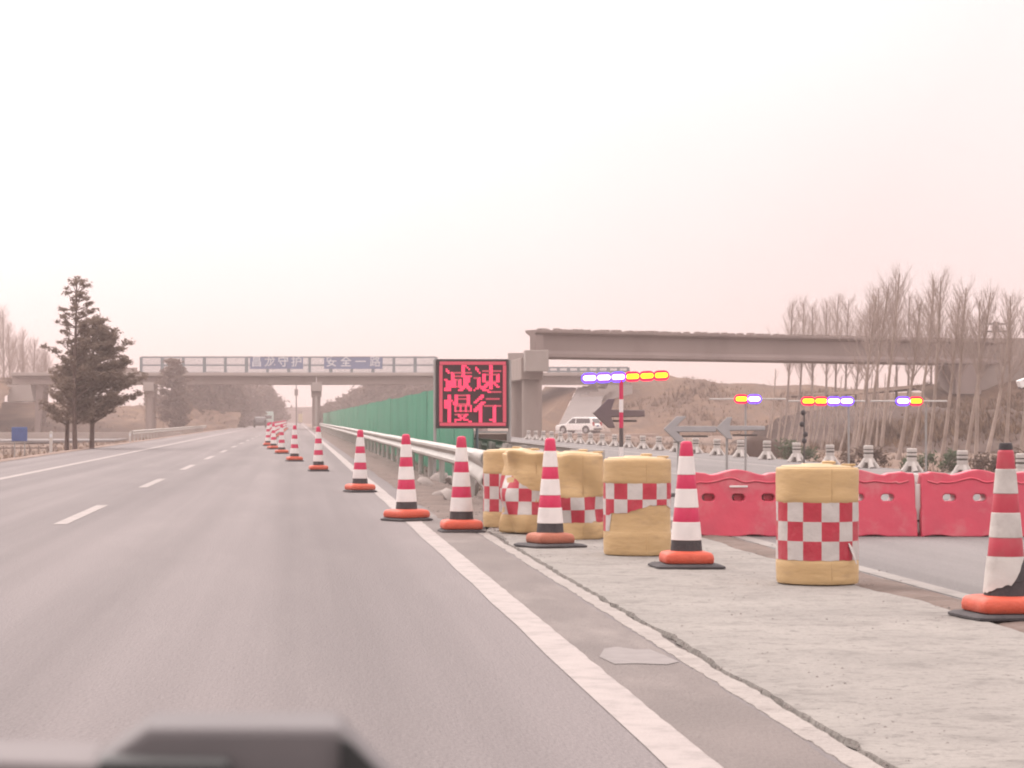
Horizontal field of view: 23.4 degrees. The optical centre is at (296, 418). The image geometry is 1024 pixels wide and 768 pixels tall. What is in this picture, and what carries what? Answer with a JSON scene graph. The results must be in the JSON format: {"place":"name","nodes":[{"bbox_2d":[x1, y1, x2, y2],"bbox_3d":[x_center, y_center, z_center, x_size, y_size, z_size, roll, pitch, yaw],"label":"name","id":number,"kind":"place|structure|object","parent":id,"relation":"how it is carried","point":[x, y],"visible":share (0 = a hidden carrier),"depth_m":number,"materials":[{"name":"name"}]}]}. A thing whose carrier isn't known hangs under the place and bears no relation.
{"place":"outdoors","nodes":[
{"label":"outdoors","id":0,"kind":"place"},
{"bbox_2d":[0,438,128,442],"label":"side road","id":1,"kind":"structure","parent":0,"point":[54,440],"depth_m":180.00,"materials":[{"name":"asphalt"}]},
{"bbox_2d":[0,402,240,432],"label":"field bank","id":2,"kind":"structure","parent":0,"point":[21,414],"depth_m":293.87,"materials":[{"name":"soil"}]},
{"bbox_2d":[0,304,30,400],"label":"bare tree","id":3,"kind":"object","parent":2,"relation":"on","point":[4,337],"visible":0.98,"depth_m":335.01,"materials":[{"name":"brown plant"}]},
{"bbox_2d":[0,316,31,377],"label":"bare tree","id":4,"kind":"object","parent":2,"relation":"on","point":[7,349],"visible":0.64,"depth_m":339.90,"materials":[{"name":"brown plant"}]},
{"bbox_2d":[12,326,36,371],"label":"bare tree","id":5,"kind":"object","parent":2,"relation":"on","point":[24,366],"visible":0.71,"depth_m":344.62,"materials":[{"name":"brown plant"}]},
{"bbox_2d":[25,333,51,371],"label":"bare tree","id":6,"kind":"object","parent":2,"relation":"on","point":[34,369],"visible":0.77,"depth_m":349.78,"materials":[{"name":"brown plant"}]},
{"bbox_2d":[0,423,849,767],"bbox_3d":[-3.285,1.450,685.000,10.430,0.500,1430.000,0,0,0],"label":"road","id":7,"kind":"structure","parent":0,"point":[252,573],"depth_m":14.75,"materials":[{"name":"asphalt"}]},
{"bbox_2d":[54,505,106,523],"bbox_3d":[-2.690,1.196,31.000,0.165,0.001,6.200,0,0,0],"label":"lane marking","id":8,"kind":"object","parent":7,"relation":"on","point":[80,514],"visible":1,"depth_m":30.71,"materials":[{"name":"paint"}]},
{"bbox_2d":[0,425,263,479],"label":"edge line","id":9,"kind":"object","parent":7,"relation":"on","point":[98,459],"visible":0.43,"depth_m":68.97,"materials":[{"name":"paint"}]},
{"bbox_2d":[285,425,302,460],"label":"traffic cone","id":10,"kind":"object","parent":7,"relation":"on","point":[294,453],"visible":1,"depth_m":69.22,"materials":[{"name":"red plastic"}]},
{"bbox_2d":[307,427,329,470],"bbox_3d":[0.508,0.687,56.301,0.470,1.018,0.470,0,0,-6],"label":"traffic cone","id":11,"kind":"object","parent":7,"relation":"on","point":[318,462],"visible":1,"depth_m":56.21,"materials":[{"name":"red plastic"}]},
{"bbox_2d":[343,430,376,491],"bbox_3d":[1.047,0.687,40.202,0.470,1.018,0.470,0,0,-17],"label":"traffic cone","id":12,"kind":"object","parent":7,"relation":"on","point":[360,482],"visible":1,"depth_m":40.11,"materials":[{"name":"red plastic"}]},
{"bbox_2d":[380,434,432,521],"bbox_3d":[1.295,0.687,28.897,0.470,1.018,0.470,-1,0,-32],"label":"traffic cone","id":13,"kind":"object","parent":7,"relation":"on","point":[406,509],"visible":1,"depth_m":28.81,"materials":[{"name":"orange plastic"}]},
{"bbox_2d":[302,424,722,767],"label":"edge line","id":14,"kind":"object","parent":7,"relation":"on","point":[666,744],"visible":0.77,"depth_m":11.66,"materials":[{"name":"paint"}]},
{"bbox_2d":[417,508,842,767],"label":"road shoulder","id":15,"kind":"object","parent":7,"relation":"on","point":[713,721],"visible":0.85,"depth_m":11.13},
{"bbox_2d":[437,436,485,532],"bbox_3d":[1.750,0.691,26.000,0.470,1.018,0.470,0,0,-3],"label":"traffic cone","id":16,"kind":"object","parent":15,"relation":"on","point":[460,520],"visible":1,"depth_m":25.91,"materials":[{"name":"plastic"}]},
{"bbox_2d":[600,647,678,663],"bbox_3d":[1.700,1.192,12.385,0.360,0.001,0.930,0,0,0],"label":"road patch","id":17,"kind":"object","parent":15,"relation":"on","point":[618,655],"visible":1,"depth_m":12.32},
{"bbox_2d":[284,406,603,424],"bbox_3d":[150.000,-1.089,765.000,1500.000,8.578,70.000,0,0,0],"label":"hills","id":18,"kind":"structure","parent":0,"point":[307,417],"depth_m":738.64,"materials":[{"name":"soil"}]},
{"bbox_2d":[0,424,1016,472],"bbox_3d":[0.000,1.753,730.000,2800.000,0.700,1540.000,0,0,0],"label":"ground","id":19,"kind":"structure","parent":0,"point":[709,439],"depth_m":163.68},
{"bbox_2d":[11,427,26,456],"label":"blue sign","id":20,"kind":"object","parent":19,"relation":"on","point":[18,433],"visible":0.9,"depth_m":107.97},
{"bbox_2d":[0,432,180,438],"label":"wall","id":21,"kind":"structure","parent":19,"relation":"on","point":[61,435],"depth_m":204.85,"materials":[{"name":"concrete"}]},
{"bbox_2d":[0,428,229,461],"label":"verge","id":22,"kind":"structure","parent":19,"relation":"on","point":[15,458],"depth_m":95.42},
{"bbox_2d":[38,355,87,450],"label":"pine tree","id":23,"kind":"object","parent":22,"relation":"on","point":[50,409],"visible":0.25,"depth_m":100.94,"materials":[{"name":"green plant"}]},
{"bbox_2d":[40,275,112,449],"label":"pine tree","id":24,"kind":"object","parent":22,"relation":"on","point":[94,377],"visible":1,"depth_m":97.93,"materials":[{"name":"green plant"}]},
{"bbox_2d":[55,313,148,448],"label":"pine tree","id":25,"kind":"object","parent":22,"relation":"on","point":[112,369],"visible":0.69,"depth_m":99.11,"materials":[{"name":"green plant"}]},
{"bbox_2d":[130,425,206,441],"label":"guardrail","id":26,"kind":"object","parent":19,"relation":"on","point":[145,432],"visible":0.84,"depth_m":204.45,"materials":[{"name":"metal"}]},
{"bbox_2d":[154,358,194,431],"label":"pine tree","id":27,"kind":"object","parent":19,"relation":"on","point":[176,396],"visible":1,"depth_m":261.05,"materials":[{"name":"green plant"}]},
{"bbox_2d":[184,385,227,413],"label":"pine tree","id":28,"kind":"object","parent":19,"relation":"on","point":[209,399],"visible":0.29,"depth_m":328.64,"materials":[{"name":"green plant"}]},
{"bbox_2d":[206,385,243,412],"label":"pine tree","id":29,"kind":"object","parent":19,"relation":"on","point":[228,404],"visible":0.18,"depth_m":344.84,"materials":[{"name":"green plant"}]},
{"bbox_2d":[227,385,253,426],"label":"pine tree","id":30,"kind":"object","parent":19,"relation":"on","point":[239,393],"visible":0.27,"depth_m":348.96,"materials":[{"name":"green plant"}]},
{"bbox_2d":[242,385,266,425],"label":"pine tree","id":31,"kind":"object","parent":19,"relation":"on","point":[256,404],"visible":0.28,"depth_m":419.15,"materials":[{"name":"green plant"}]},
{"bbox_2d":[258,385,291,423],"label":"pine tree","id":32,"kind":"object","parent":19,"relation":"on","point":[272,401],"visible":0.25,"depth_m":448.73,"materials":[{"name":"green plant"}]},
{"bbox_2d":[7,356,632,432],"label":"overpass","id":33,"kind":"object","parent":19,"relation":"on","point":[30,387],"visible":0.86,"depth_m":280.00,"materials":[{"name":"concrete"}]},
{"bbox_2d":[353,385,380,405],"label":"pine tree","id":34,"kind":"object","parent":19,"relation":"on","point":[368,391],"visible":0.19,"depth_m":393.53,"materials":[{"name":"green plant"}]},
{"bbox_2d":[379,385,413,401],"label":"pine tree","id":35,"kind":"object","parent":19,"relation":"on","point":[395,389],"visible":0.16,"depth_m":384.14,"materials":[{"name":"green plant"}]},
{"bbox_2d":[433,359,510,473],"bbox_3d":[3.592,0.139,50.070,2.015,2.722,0.330,0,0,-2],"label":"variable message sign","id":36,"kind":"object","parent":19,"relation":"on","point":[471,393],"visible":0.94,"depth_m":49.99,"materials":[{"name":"black"}]},
{"bbox_2d":[474,431,507,440],"bbox_3d":[4.755,0.848,60.023,0.890,1.105,0.095,0,0,0],"label":"site frame","id":37,"kind":"object","parent":19,"relation":"on","point":[502,437],"visible":0.24,"depth_m":60.05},
{"bbox_2d":[0,371,1023,498],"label":"dry grass","id":38,"kind":"structure","parent":19,"relation":"on","point":[963,429],"depth_m":139.84,"materials":[{"name":"plant"}]},
{"bbox_2d":[730,435,783,457],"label":"soil heap","id":39,"kind":"object","parent":19,"relation":"on","point":[754,446],"visible":0.5,"depth_m":103.15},
{"bbox_2d":[508,328,1023,437],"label":"unfinished bridge","id":40,"kind":"structure","parent":19,"relation":"on","point":[529,367],"depth_m":169.06,"materials":[{"name":"concrete"}]},
{"bbox_2d":[764,296,806,414],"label":"bare tree","id":41,"kind":"object","parent":19,"relation":"on","point":[789,365],"visible":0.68,"depth_m":221.90,"materials":[{"name":"brown plant"}]},
{"bbox_2d":[774,434,818,461],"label":"shrub","id":42,"kind":"object","parent":19,"relation":"on","point":[788,452],"visible":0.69,"depth_m":91.91,"materials":[{"name":"green plant"}]},
{"bbox_2d":[783,293,816,412],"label":"bare tree","id":43,"kind":"object","parent":19,"relation":"on","point":[801,366],"visible":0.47,"depth_m":225.98,"materials":[{"name":"brown plant"}]},
{"bbox_2d":[788,300,831,409],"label":"bare tree","id":44,"kind":"object","parent":19,"relation":"on","point":[811,330],"visible":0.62,"depth_m":224.03,"materials":[{"name":"brown plant"}]},
{"bbox_2d":[804,296,843,408],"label":"bare tree","id":45,"kind":"object","parent":19,"relation":"on","point":[826,324],"visible":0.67,"depth_m":220.01,"materials":[{"name":"brown plant"}]},
{"bbox_2d":[818,292,850,407],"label":"bare tree","id":46,"kind":"object","parent":19,"relation":"on","point":[831,318],"visible":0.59,"depth_m":224.99,"materials":[{"name":"brown plant"}]},
{"bbox_2d":[827,292,861,406],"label":"bare tree","id":47,"kind":"object","parent":19,"relation":"on","point":[847,324],"visible":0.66,"depth_m":221.87,"materials":[{"name":"brown plant"}]},
{"bbox_2d":[847,316,866,406],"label":"bare tree","id":48,"kind":"object","parent":19,"relation":"on","point":[856,378],"visible":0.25,"depth_m":215.77,"materials":[{"name":"brown plant"}]},
{"bbox_2d":[838,445,892,465],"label":"shrub","id":49,"kind":"object","parent":19,"relation":"on","point":[877,454],"visible":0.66,"depth_m":86.01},
{"bbox_2d":[850,294,883,406],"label":"bare tree","id":50,"kind":"object","parent":19,"relation":"on","point":[866,399],"visible":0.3,"depth_m":199.87,"materials":[{"name":"brown plant"}]},
{"bbox_2d":[837,288,902,457],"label":"bare tree","id":51,"kind":"object","parent":19,"relation":"on","point":[870,345],"visible":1,"depth_m":95.99,"materials":[{"name":"brown plant"}]},
{"bbox_2d":[849,273,905,444],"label":"bare tree","id":52,"kind":"object","parent":19,"relation":"on","point":[874,393],"visible":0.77,"depth_m":103.90,"materials":[{"name":"brown plant"}]},
{"bbox_2d":[865,259,914,458],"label":"bare tree","id":53,"kind":"object","parent":19,"relation":"on","point":[895,316],"visible":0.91,"depth_m":102.86,"materials":[{"name":"brown plant"}]},
{"bbox_2d":[879,274,917,405],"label":"bare tree","id":54,"kind":"object","parent":19,"relation":"on","point":[896,381],"visible":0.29,"depth_m":204.99,"materials":[{"name":"brown plant"}]},
{"bbox_2d":[891,291,930,407],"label":"bare tree","id":55,"kind":"object","parent":19,"relation":"on","point":[908,334],"visible":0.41,"depth_m":199.74,"materials":[{"name":"brown plant"}]},
{"bbox_2d":[889,291,939,459],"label":"bare tree","id":56,"kind":"object","parent":19,"relation":"on","point":[918,326],"visible":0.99,"depth_m":96.95,"materials":[{"name":"brown plant"}]},
{"bbox_2d":[899,448,956,471],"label":"shrub","id":57,"kind":"object","parent":19,"relation":"on","point":[950,457],"visible":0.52,"depth_m":75.82,"materials":[{"name":"green plant"}]},
{"bbox_2d":[918,266,953,455],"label":"bare tree","id":58,"kind":"object","parent":19,"relation":"on","point":[939,307],"visible":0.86,"depth_m":98.98,"materials":[{"name":"brown plant"}]},
{"bbox_2d":[905,272,968,447],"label":"bare tree","id":59,"kind":"object","parent":19,"relation":"on","point":[914,439],"visible":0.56,"depth_m":101.00,"materials":[{"name":"brown plant"}]},
{"bbox_2d":[931,289,974,460],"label":"bare tree","id":60,"kind":"object","parent":19,"relation":"on","point":[943,447],"visible":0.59,"depth_m":97.94,"materials":[{"name":"brown plant"}]},
{"bbox_2d":[933,271,980,462],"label":"bare tree","id":61,"kind":"object","parent":19,"relation":"on","point":[962,351],"visible":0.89,"depth_m":95.91,"materials":[{"name":"brown plant"}]},
{"bbox_2d":[956,289,999,464],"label":"bare tree","id":62,"kind":"object","parent":19,"relation":"on","point":[978,378],"visible":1,"depth_m":93.98,"materials":[{"name":"brown plant"}]},
{"bbox_2d":[957,277,1004,459],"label":"bare tree","id":63,"kind":"object","parent":19,"relation":"on","point":[968,442],"visible":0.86,"depth_m":94.88,"materials":[{"name":"brown plant"}]},
{"bbox_2d":[968,447,1023,472],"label":"shrub","id":64,"kind":"object","parent":19,"relation":"on","point":[981,463],"visible":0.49,"depth_m":73.74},
{"bbox_2d":[984,290,1023,460],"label":"bare tree","id":65,"kind":"object","parent":19,"relation":"on","point":[1000,387],"visible":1,"depth_m":91.95,"materials":[{"name":"brown plant"}]},
{"bbox_2d":[991,287,1023,442],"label":"bare tree","id":66,"kind":"object","parent":19,"relation":"on","point":[1006,440],"visible":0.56,"depth_m":95.98,"materials":[{"name":"brown plant"}]},
{"bbox_2d":[1011,296,1023,452],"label":"bare tree","id":67,"kind":"object","parent":19,"relation":"on","point":[1022,433],"visible":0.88,"depth_m":93.99,"materials":[{"name":"brown plant"}]},
{"bbox_2d":[0,0,1023,406],"label":"sky","id":68,"kind":"structure","parent":0,"point":[442,179],"materials":[{"name":"white"}]},
{"bbox_2d":[310,428,717,535],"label":"median dirt","id":69,"kind":"structure","parent":0,"point":[423,492],"depth_m":47.02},
{"bbox_2d":[323,390,477,475],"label":"green hoarding","id":70,"kind":"object","parent":69,"relation":"on","point":[411,415],"visible":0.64,"depth_m":83.90,"materials":[{"name":"paint"}]},
{"bbox_2d":[319,423,485,495],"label":"guardrail","id":71,"kind":"object","parent":69,"relation":"on","point":[442,453],"visible":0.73,"depth_m":52.32,"materials":[{"name":"metal"}]},
{"bbox_2d":[483,446,533,527],"bbox_3d":[2.360,0.749,27.100,0.594,0.890,0.594,0,0,-36],"label":"crash barrel","id":72,"kind":"object","parent":69,"relation":"on","point":[493,463],"visible":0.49,"depth_m":26.90,"materials":[{"name":"yellow plastic"}]},
{"bbox_2d":[499,448,558,532],"bbox_3d":[2.442,0.747,25.711,0.666,0.894,0.681,0,-2,27],"label":"crash barrel","id":73,"kind":"object","parent":69,"relation":"on","point":[520,479],"visible":0.67,"depth_m":25.46,"materials":[{"name":"yellow plastic"}]},
{"bbox_2d":[474,438,604,462],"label":"guardrail","id":74,"kind":"object","parent":69,"relation":"on","point":[484,444],"visible":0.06,"depth_m":48.66,"materials":[{"name":"metal"}]},
{"bbox_2d":[368,457,1022,767],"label":"gravel","id":75,"kind":"structure","parent":69,"relation":"on","point":[883,763],"depth_m":14.35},
{"bbox_2d":[542,387,575,432],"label":"earth slope","id":76,"kind":"structure","parent":0,"point":[555,401],"depth_m":276.29,"materials":[{"name":"grey soil"}]},
{"bbox_2d":[555,387,604,432],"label":"slope paving","id":77,"kind":"structure","parent":0,"point":[582,406],"depth_m":275.55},
{"bbox_2d":[546,433,658,436],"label":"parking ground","id":78,"kind":"structure","parent":0,"point":[609,434],"depth_m":257.05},
{"bbox_2d":[556,417,601,433],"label":"white suv","id":79,"kind":"object","parent":78,"relation":"on","point":[586,425],"visible":0.98,"depth_m":260.94,"materials":[{"name":"paint"}]},
{"bbox_2d":[311,423,1023,599],"bbox_3d":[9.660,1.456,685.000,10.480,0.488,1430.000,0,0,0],"label":"opposite road","id":80,"kind":"structure","parent":0,"point":[955,563],"depth_m":23.13,"materials":[{"name":"asphalt"}]},
{"bbox_2d":[581,370,668,456],"bbox_3d":[4.826,0.249,36.000,1.286,1.926,0.390,0,0,0],"label":"light bar stand","id":81,"kind":"object","parent":80,"relation":"on","point":[633,376],"visible":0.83,"depth_m":35.98,"materials":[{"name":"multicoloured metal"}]},
{"bbox_2d":[593,399,644,427],"bbox_3d":[4.785,-0.082,36.400,0.759,0.432,0.110,0,0,4],"label":"arrow board","id":82,"kind":"object","parent":81,"relation":"attached to","point":[604,413],"visible":1,"depth_m":36.38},
{"bbox_2d":[664,416,715,496],"bbox_3d":[6.131,0.585,38.245,0.804,1.255,0.291,0,0,4],"label":"arrow board","id":83,"kind":"object","parent":80,"relation":"on","point":[672,429],"visible":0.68,"depth_m":38.18,"materials":[{"name":"grey metal"}]},
{"bbox_2d":[695,469,775,536],"bbox_3d":[4.565,0.870,25.450,1.224,0.693,0.360,0,0,-1],"label":"water barrier","id":84,"kind":"object","parent":80,"relation":"on","point":[734,502],"visible":0.8,"depth_m":25.32,"materials":[{"name":"red plastic"}]},
{"bbox_2d":[716,417,764,469],"bbox_3d":[7.098,0.592,39.245,0.781,1.240,0.291,0,0,4],"label":"arrow board","id":85,"kind":"object","parent":80,"relation":"on","point":[724,428],"visible":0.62,"depth_m":39.19,"materials":[{"name":"grey metal"}]},
{"bbox_2d":[709,394,785,470],"bbox_3d":[7.359,0.406,40.000,1.253,1.611,0.390,0,0,0],"label":"light bar stand","id":86,"kind":"object","parent":80,"relation":"on","point":[745,399],"visible":0.91,"depth_m":39.98,"materials":[{"name":"grey metal"}]},
{"bbox_2d":[670,517,969,598],"bbox_3d":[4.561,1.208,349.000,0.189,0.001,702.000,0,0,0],"label":"edge line","id":87,"kind":"object","parent":80,"relation":"on","point":[954,593],"visible":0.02,"depth_m":18.58,"materials":[{"name":"paint"}]},
{"bbox_2d":[788,397,865,463],"bbox_3d":[8.657,0.423,40.000,1.253,1.577,0.390,0,0,0],"label":"light bar stand","id":88,"kind":"object","parent":80,"relation":"on","point":[824,401],"visible":0.91,"depth_m":39.98,"materials":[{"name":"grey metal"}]},
{"bbox_2d":[857,445,879,467],"bbox_3d":[14.049,0.952,60.250,0.448,0.604,0.449,0,0,37],"label":"roadside post","id":89,"kind":"object","parent":80,"relation":"on","point":[868,460],"visible":0.98,"depth_m":60.16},
{"bbox_2d":[858,470,917,536],"bbox_3d":[5.794,0.870,25.430,1.224,0.693,0.360,0,0,1],"label":"water barrier","id":90,"kind":"object","parent":80,"relation":"on","point":[894,514],"visible":0.41,"depth_m":25.30,"materials":[{"name":"red plastic"}]},
{"bbox_2d":[870,397,947,471],"bbox_3d":[9.992,0.423,40.000,1.253,1.577,0.390,0,0,0],"label":"light bar stand","id":91,"kind":"object","parent":80,"relation":"on","point":[906,401],"visible":0.93,"depth_m":39.98,"materials":[{"name":"grey metal"}]},
{"bbox_2d":[900,448,922,471],"bbox_3d":[14.050,0.961,56.000,0.432,0.582,0.432,0,0,37],"label":"roadside post","id":92,"kind":"object","parent":80,"relation":"on","point":[912,464],"visible":0.96,"depth_m":55.91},
{"bbox_2d":[951,450,970,473],"bbox_3d":[14.050,0.959,51.750,0.436,0.587,0.436,0,0,37],"label":"roadside post","id":93,"kind":"object","parent":80,"relation":"on","point":[962,465],"visible":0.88,"depth_m":51.66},
{"bbox_2d":[917,469,1023,536],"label":"water barrier","id":94,"kind":"object","parent":80,"relation":"on","point":[960,512],"visible":0.73,"depth_m":25.28,"materials":[{"name":"red plastic"}]},
{"bbox_2d":[482,527,856,750],"bbox_3d":[3.175,1.465,2.000,2.490,0.470,64.000,0,0,0],"label":"paved median base","id":95,"kind":"object","parent":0,"point":[670,640],"depth_m":13.56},
{"bbox_2d":[479,532,883,767],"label":"slab edge strip","id":96,"kind":"object","parent":95,"relation":"on","point":[825,742],"visible":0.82,"depth_m":11.17,"materials":[{"name":"paint"}]},
{"bbox_2d":[487,528,1023,767],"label":"concrete slab","id":97,"kind":"structure","parent":95,"relation":"on","point":[972,704],"depth_m":12.78,"materials":[{"name":"concrete"}]},
{"bbox_2d":[514,438,586,548],"bbox_3d":[2.375,0.687,22.950,0.540,1.018,0.540,0,0,-20],"label":"traffic cone","id":98,"kind":"object","parent":97,"relation":"on","point":[550,533],"visible":1,"depth_m":22.86,"materials":[{"name":"plastic"}]},
{"bbox_2d":[557,449,603,539],"bbox_3d":[2.789,0.749,24.536,0.643,0.890,0.664,-2,2,-23],"label":"crash barrel","id":99,"kind":"object","parent":97,"relation":"on","point":[580,472],"visible":0.67,"depth_m":24.26,"materials":[{"name":"yellow plastic"}]},
{"bbox_2d":[603,453,670,555],"bbox_3d":[3.000,0.749,21.600,0.594,0.890,0.594,0,0,-14],"label":"crash barrel","id":100,"kind":"object","parent":97,"relation":"on","point":[636,503],"visible":0.98,"depth_m":21.35,"materials":[{"name":"yellow plastic"}]},
{"bbox_2d":[648,441,725,568],"bbox_3d":[3.140,0.687,19.750,0.550,1.018,0.550,0,0,-1],"label":"traffic cone","id":101,"kind":"object","parent":97,"relation":"on","point":[685,551],"visible":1,"depth_m":19.66,"materials":[{"name":"plastic"}]},
{"bbox_2d":[776,461,858,585],"bbox_3d":[3.790,0.749,17.850,0.592,0.890,0.598,0,0,-7],"label":"crash barrel","id":102,"kind":"object","parent":97,"relation":"on","point":[817,522],"visible":1,"depth_m":17.60,"materials":[{"name":"yellow plastic"}]},
{"bbox_2d":[948,443,1023,621],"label":"traffic cone","id":103,"kind":"object","parent":97,"relation":"on","point":[1001,599],"visible":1,"depth_m":14.67,"materials":[{"name":"plastic"}]},
{"bbox_2d":[670,521,1023,632],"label":"dirt strip","id":104,"kind":"object","parent":95,"relation":"on","point":[893,587],"visible":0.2,"depth_m":17.51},
{"bbox_2d":[574,375,937,435],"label":"embankment","id":105,"kind":"structure","parent":0,"point":[651,422],"depth_m":268.64,"materials":[{"name":"brown soil"}]},
{"bbox_2d":[731,405,1022,452],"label":"soil bank","id":106,"kind":"structure","parent":0,"point":[898,410],"depth_m":143.61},
{"bbox_2d":[783,380,1023,410],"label":"bridge approach","id":107,"kind":"structure","parent":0,"point":[990,393],"depth_m":182.21,"materials":[{"name":"concrete"}]},
{"bbox_3d":[0.065,0.385,0.925,1.370,0.527,0.745,0,0,0],"label":"dashboard","id":108,"kind":"object","parent":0,"visible":0},
{"bbox_2d":[0,740,105,767],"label":"dashboard ledge","id":109,"kind":"object","parent":108,"relation":"on","point":[29,754],"visible":0.82,"depth_m":0.92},
{"bbox_2d":[94,712,391,767],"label":"dashboard device","id":110,"kind":"object","parent":108,"relation":"on","point":[243,740],"visible":0.98,"depth_m":0.90,"materials":[{"name":"grey plastic"}]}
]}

